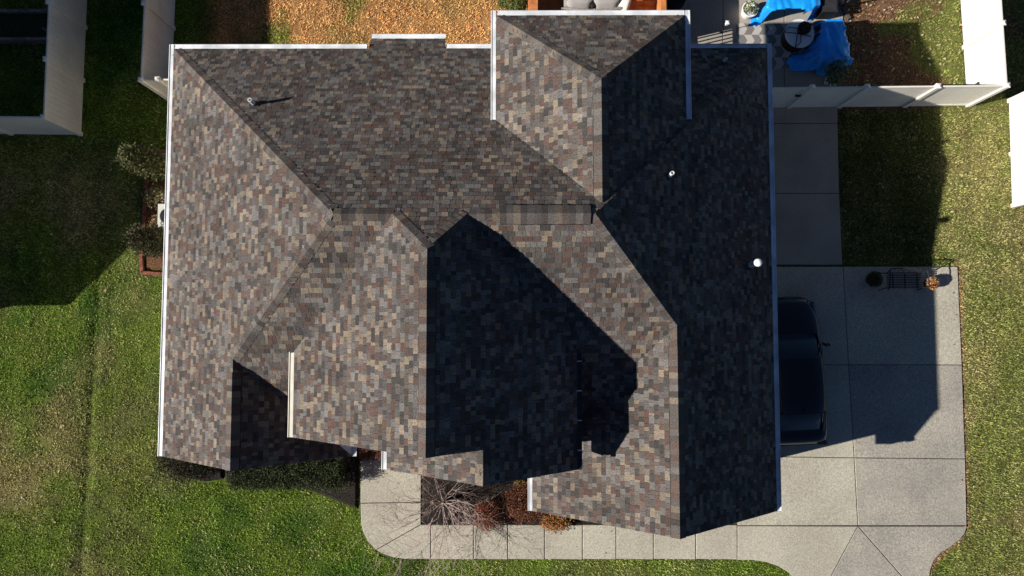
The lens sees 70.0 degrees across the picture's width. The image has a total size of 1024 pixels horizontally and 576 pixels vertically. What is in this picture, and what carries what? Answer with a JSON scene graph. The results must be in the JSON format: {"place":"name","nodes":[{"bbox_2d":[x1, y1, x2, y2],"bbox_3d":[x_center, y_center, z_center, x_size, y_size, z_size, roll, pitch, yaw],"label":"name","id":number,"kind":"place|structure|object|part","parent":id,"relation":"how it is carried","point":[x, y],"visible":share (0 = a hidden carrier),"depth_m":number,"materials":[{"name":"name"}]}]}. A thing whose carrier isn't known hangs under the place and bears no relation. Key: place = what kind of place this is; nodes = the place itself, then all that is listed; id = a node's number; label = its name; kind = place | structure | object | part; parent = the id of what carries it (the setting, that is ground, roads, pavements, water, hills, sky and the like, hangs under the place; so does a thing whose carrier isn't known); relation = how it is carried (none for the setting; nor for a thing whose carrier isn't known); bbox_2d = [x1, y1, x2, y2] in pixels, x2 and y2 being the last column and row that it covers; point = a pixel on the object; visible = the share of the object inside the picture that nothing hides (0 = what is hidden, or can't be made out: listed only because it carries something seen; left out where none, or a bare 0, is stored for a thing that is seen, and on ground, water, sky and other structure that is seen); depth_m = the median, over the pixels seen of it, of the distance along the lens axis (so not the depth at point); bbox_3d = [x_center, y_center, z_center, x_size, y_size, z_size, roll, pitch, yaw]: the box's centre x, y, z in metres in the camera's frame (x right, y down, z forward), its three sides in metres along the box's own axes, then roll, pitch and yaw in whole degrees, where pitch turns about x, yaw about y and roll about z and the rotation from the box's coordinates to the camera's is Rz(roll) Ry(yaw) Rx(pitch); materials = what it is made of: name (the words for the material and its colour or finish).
{"place":"outdoors","nodes":[
{"label":"outdoors","id":0,"kind":"place"},
{"bbox_2d":[0,0,1023,575],"bbox_3d":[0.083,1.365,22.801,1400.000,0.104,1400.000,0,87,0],"label":"lawn","id":1,"kind":"structure","parent":0,"point":[404,24],"depth_m":22.87,"materials":[{"name":"plant"}]},
{"bbox_2d":[0,3,47,43],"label":"raised bed","id":2,"kind":"object","parent":1,"relation":"on","point":[23,26],"visible":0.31,"depth_m":23.19,"materials":[{"name":"soil"}]},
{"bbox_2d":[0,116,74,135],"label":"privacy fence","id":3,"kind":"object","parent":1,"relation":"on","point":[11,125],"visible":0.97,"depth_m":22.33,"materials":[{"name":"white plastic"}]},
{"bbox_2d":[40,0,87,135],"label":"privacy fence","id":4,"kind":"object","parent":1,"relation":"on","point":[64,58],"visible":1,"depth_m":22.32,"materials":[{"name":"plastic"}]},
{"bbox_2d":[139,149,165,275],"bbox_3d":[-10.985,-2.361,22.952,1.338,0.120,4.024,0,87,0],"label":"brick edging","id":5,"kind":"object","parent":1,"relation":"on","point":[141,257],"visible":0.45,"depth_m":22.89,"materials":[{"name":"brown brick"}]},
{"bbox_2d":[145,156,164,269],"bbox_3d":[-10.660,-2.413,23.014,1.922,0.120,3.762,0,87,0],"label":"planting bed","id":6,"kind":"object","parent":1,"relation":"on","point":[155,264],"visible":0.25,"depth_m":22.95,"materials":[{"name":"brown soil"}]},
{"bbox_2d":[113,140,165,184],"bbox_3d":[-10.937,-3.764,21.791,1.446,2.676,1.188,0,87,0],"label":"conical evergreen","id":7,"kind":"object","parent":6,"relation":"on","point":[144,163],"visible":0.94,"depth_m":21.37,"materials":[{"name":"green plant"}]},
{"bbox_2d":[122,220,163,260],"bbox_3d":[-10.775,-1.425,21.804,1.356,2.361,1.184,0,87,0],"label":"conical evergreen","id":8,"kind":"object","parent":6,"relation":"on","point":[147,241],"visible":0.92,"depth_m":21.31,"materials":[{"name":"green plant"}]},
{"bbox_2d":[147,212,157,226],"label":"ornamental grass","id":9,"kind":"object","parent":6,"relation":"on","point":[154,216],"depth_m":22.83,"materials":[{"name":"green plant"}]},
{"bbox_2d":[142,183,164,207],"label":"ornamental grass","id":10,"kind":"object","parent":6,"relation":"on","point":[156,193],"depth_m":22.69,"materials":[{"name":"green plant"}]},
{"bbox_2d":[157,204,164,243],"bbox_3d":[-10.287,-1.918,22.551,0.940,0.824,1.231,0,87,0],"label":"air conditioner","id":11,"kind":"object","parent":6,"relation":"on","point":[161,211],"visible":0.15,"depth_m":22.18,"materials":[{"name":"white metal"}]},
{"bbox_2d":[143,76,167,96],"bbox_3d":[-9.760,-6.055,22.265,2.069,1.945,0.150,-1,87,0],"label":"privacy fence","id":12,"kind":"object","parent":1,"relation":"on","point":[159,83],"visible":0.19,"depth_m":21.68,"materials":[{"name":"plastic"}]},
{"bbox_2d":[137,0,175,100],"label":"privacy fence","id":13,"kind":"object","parent":1,"relation":"on","point":[159,28],"visible":0.81,"depth_m":22.25,"materials":[{"name":"plastic"}]},
{"bbox_2d":[168,460,223,481],"bbox_3d":[-9.812,5.398,22.544,1.938,0.120,1.236,0,87,0],"label":"mulch bed","id":14,"kind":"object","parent":1,"relation":"on","point":[219,473],"visible":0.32,"depth_m":22.47,"materials":[{"name":"brown soil"}]},
{"bbox_2d":[153,445,217,485],"bbox_3d":[-9.857,5.214,22.144,2.190,0.892,1.636,0,87,0],"label":"round shrub","id":15,"kind":"object","parent":14,"relation":"on","point":[182,470],"visible":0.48,"depth_m":22.06,"materials":[{"name":"green plant"}]},
{"bbox_2d":[225,447,358,508],"bbox_3d":[-6.797,5.732,22.513,4.221,0.120,2.238,0,87,0],"label":"mulch bed","id":16,"kind":"object","parent":1,"relation":"on","point":[349,494],"visible":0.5,"depth_m":22.45,"materials":[{"name":"brown soil"}]},
{"bbox_2d":[227,457,347,495],"bbox_3d":[-6.772,5.490,22.045,3.677,1.031,1.487,0,87,0],"label":"clipped hedge","id":17,"kind":"object","parent":16,"relation":"on","point":[341,465],"visible":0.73,"depth_m":21.79,"materials":[{"name":"green plant"}]},
{"bbox_2d":[158,10,781,538],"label":"house","id":18,"kind":"structure","parent":1,"relation":"on","point":[536,248],"depth_m":16.93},
{"bbox_2d":[421,476,597,523],"bbox_3d":[0.886,6.107,22.462,7.436,0.120,2.350,0,87,0],"label":"mulch bed","id":19,"kind":"object","parent":1,"relation":"on","point":[488,492],"visible":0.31,"depth_m":22.39,"materials":[{"name":"brown soil"}]},
{"bbox_2d":[343,475,512,575],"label":"bare tree","id":20,"kind":"object","parent":19,"relation":"on","point":[442,503],"visible":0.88,"depth_m":21.57,"materials":[{"name":"grey plant"}]},
{"bbox_2d":[471,499,504,537],"bbox_3d":[-0.722,6.899,21.951,1.062,1.004,1.208,0,87,0],"label":"red shrub","id":21,"kind":"object","parent":19,"relation":"on","point":[486,517],"visible":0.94,"depth_m":21.90,"materials":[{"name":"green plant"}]},
{"bbox_2d":[512,478,527,490],"bbox_3d":[0.327,5.838,22.209,0.805,0.607,0.687,0,87,0],"label":"shrub","id":22,"kind":"object","parent":19,"relation":"on","point":[519,483],"visible":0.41,"depth_m":22.11,"materials":[{"name":"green plant"}]},
{"bbox_2d":[499,482,544,524],"bbox_3d":[0.360,6.434,21.915,1.502,1.125,1.493,0,87,0],"label":"red shrub","id":23,"kind":"object","parent":19,"relation":"on","point":[513,510],"visible":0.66,"depth_m":21.79,"materials":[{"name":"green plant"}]},
{"bbox_2d":[539,513,574,534],"bbox_3d":[1.425,7.031,22.075,1.237,0.726,0.917,0,87,0],"label":"nandina shrub","id":24,"kind":"object","parent":19,"relation":"on","point":[552,522],"visible":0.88,"depth_m":22.03,"materials":[{"name":"orange plant"}]},
{"bbox_2d":[495,0,527,9],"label":"boxwood","id":25,"kind":"object","parent":1,"relation":"on","point":[517,6],"visible":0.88,"depth_m":22.78,"materials":[{"name":"green plant"}]},
{"bbox_2d":[20,0,1023,573],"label":"fallen leaves","id":26,"kind":"object","parent":1,"relation":"on","point":[848,182],"visible":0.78,"depth_m":22.99,"materials":[{"name":"brown plant"}]},
{"bbox_2d":[528,0,666,9],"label":"cedar deck","id":27,"kind":"structure","parent":1,"relation":"on","point":[634,4],"depth_m":22.60,"materials":[{"name":"brown wood"}]},
{"bbox_2d":[561,0,621,9],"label":"wicker sofa","id":28,"kind":"object","parent":27,"relation":"on","point":[600,4],"visible":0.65,"depth_m":21.84,"materials":[{"name":"wicker"}]},
{"bbox_2d":[590,0,595,8],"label":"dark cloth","id":29,"kind":"object","parent":28,"relation":"on","point":[592,5],"visible":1,"depth_m":21.86,"materials":[{"name":"black fabric"}]},
{"bbox_2d":[619,0,630,9],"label":"throw pillow","id":30,"kind":"object","parent":28,"relation":"on","point":[624,4],"visible":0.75,"depth_m":21.87,"materials":[{"name":"white fabric"}]},
{"bbox_2d":[773,83,1010,108],"bbox_3d":[10.512,-5.808,22.176,7.968,1.945,0.150,-1,87,0],"label":"privacy fence","id":31,"kind":"object","parent":1,"relation":"on","point":[868,95],"visible":0.86,"depth_m":22.06,"materials":[{"name":"white plastic"}]},
{"bbox_2d":[961,0,1006,84],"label":"privacy fence","id":32,"kind":"object","parent":1,"relation":"on","point":[983,25],"visible":0.92,"depth_m":22.23,"materials":[{"name":"white plastic"}]},
{"bbox_2d":[1007,92,1023,207],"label":"privacy fence","id":33,"kind":"object","parent":1,"relation":"on","point":[1016,114],"visible":1,"depth_m":22.71,"materials":[{"name":"white plastic"}]},
{"bbox_2d":[360,460,736,559],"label":"front walk","id":34,"kind":"structure","parent":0,"point":[589,541],"depth_m":22.34,"materials":[{"name":"concrete"}]},
{"bbox_2d":[358,448,381,459],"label":"porch steps","id":35,"kind":"structure","parent":34,"relation":"on","point":[367,454],"depth_m":22.40,"materials":[{"name":"brick"}]},
{"bbox_2d":[667,0,844,86],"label":"patio","id":36,"kind":"structure","parent":0,"point":[708,18],"depth_m":23.29,"materials":[{"name":"concrete"}]},
{"bbox_2d":[667,0,685,9],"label":"wicker chair","id":37,"kind":"object","parent":36,"relation":"on","point":[675,4],"visible":0.85,"depth_m":22.85,"materials":[{"name":"black wicker"}]},
{"bbox_2d":[719,20,729,33],"bbox_3d":[6.652,-8.171,22.865,0.120,0.820,0.120,0,87,0],"label":"path light","id":38,"kind":"object","parent":36,"relation":"on","point":[726,24],"visible":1,"depth_m":22.65,"materials":[{"name":"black metal"}]},
{"bbox_2d":[741,0,758,18],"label":"white planter","id":39,"kind":"object","parent":36,"relation":"on","point":[750,8],"visible":1,"depth_m":22.91,"materials":[{"name":"ceramic"}]},
{"bbox_2d":[736,23,820,68],"bbox_3d":[8.495,-7.690,23.224,2.746,0.001,1.480,0,87,0],"label":"patio rug","id":40,"kind":"object","parent":36,"relation":"on","point":[767,33],"visible":0.47,"depth_m":23.24,"materials":[{"name":"grey fabric"}]},
{"bbox_2d":[781,19,813,51],"bbox_3d":[8.916,-7.873,22.934,0.910,0.590,0.910,0,87,0],"label":"drum table","id":41,"kind":"object","parent":40,"relation":"on","point":[788,41],"visible":0.84,"depth_m":22.64,"materials":[{"name":"grey wood"}]},
{"bbox_2d":[784,27,810,47],"bbox_3d":[8.815,-7.868,22.618,0.617,0.023,0.643,-36,87,-2],"label":"folding frame","id":42,"kind":"object","parent":41,"relation":"on","point":[796,37],"visible":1,"depth_m":22.61,"materials":[{"name":"black metal"}]},
{"bbox_2d":[797,21,811,34],"bbox_3d":[8.977,-7.980,22.426,0.400,0.427,0.400,0,87,0],"label":"wicker planter","id":43,"kind":"object","parent":41,"relation":"on","point":[804,27],"visible":1,"depth_m":22.37,"materials":[{"name":"black wicker"}]},
{"bbox_2d":[750,0,820,25],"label":"blue tarp","id":44,"kind":"object","parent":36,"relation":"on","point":[770,6],"visible":0.93,"depth_m":22.51,"materials":[{"name":"blue plastic"}]},
{"bbox_2d":[787,18,852,76],"bbox_3d":[9.762,-7.642,22.814,2.101,0.790,1.856,0,87,0],"label":"blue tarp","id":45,"kind":"object","parent":36,"relation":"on","point":[830,40],"visible":0.94,"depth_m":22.50,"materials":[{"name":"blue plastic"}]},
{"bbox_2d":[816,0,837,18],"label":"storage bin","id":46,"kind":"object","parent":36,"relation":"on","point":[827,9],"visible":0.97,"depth_m":22.67,"materials":[{"name":"grey plastic"}]},
{"bbox_2d":[820,54,854,86],"bbox_3d":[9.881,-6.585,22.526,1.140,1.274,1.435,0,87,0],"label":"shrub","id":47,"kind":"object","parent":36,"relation":"on","point":[834,75],"visible":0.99,"depth_m":22.39,"materials":[{"name":"plant"}]},
{"bbox_2d":[838,0,854,19],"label":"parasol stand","id":48,"kind":"object","parent":36,"relation":"on","point":[842,6],"visible":0.87,"depth_m":23.24,"materials":[{"name":"metal"}]},
{"bbox_2d":[773,106,841,264],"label":"side path","id":49,"kind":"structure","parent":0,"point":[807,204],"depth_m":22.97,"materials":[{"name":"concrete"}]},
{"bbox_2d":[737,267,966,575],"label":"driveway","id":50,"kind":"structure","parent":0,"point":[892,452],"depth_m":22.48,"materials":[{"name":"pale concrete"},{"name":"grey concrete"}]},
{"bbox_2d":[777,296,832,445],"bbox_3d":[8.387,2.458,21.875,2.269,1.502,4.466,-3,87,0],"label":"parked car","id":51,"kind":"object","parent":50,"relation":"on","point":[802,406],"visible":0.54,"depth_m":21.33,"materials":[{"name":"black paint"}]},
{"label":"windows","id":52,"kind":"part","parent":51,"relation":"part of","materials":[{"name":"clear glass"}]},
{"bbox_2d":[866,271,883,287],"bbox_3d":[11.146,-0.261,22.521,0.552,0.519,0.535,0,87,0],"label":"flower pot","id":53,"kind":"object","parent":50,"relation":"on","point":[873,278],"visible":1,"depth_m":22.41,"materials":[{"name":"black ceramic"}]},
{"bbox_2d":[878,267,929,290],"bbox_3d":[12.022,-0.254,22.316,1.258,0.928,0.682,0,87,0],"label":"garden bench","id":54,"kind":"object","parent":50,"relation":"on","point":[904,279],"visible":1,"depth_m":22.34,"materials":[{"name":"black metal"}]},
{"bbox_2d":[923,276,939,289],"bbox_3d":[12.930,-0.149,22.520,0.424,0.494,0.460,0,87,0],"label":"flower pot","id":55,"kind":"object","parent":50,"relation":"on","point":[934,283],"visible":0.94,"depth_m":22.41,"materials":[{"name":"orange plant"}]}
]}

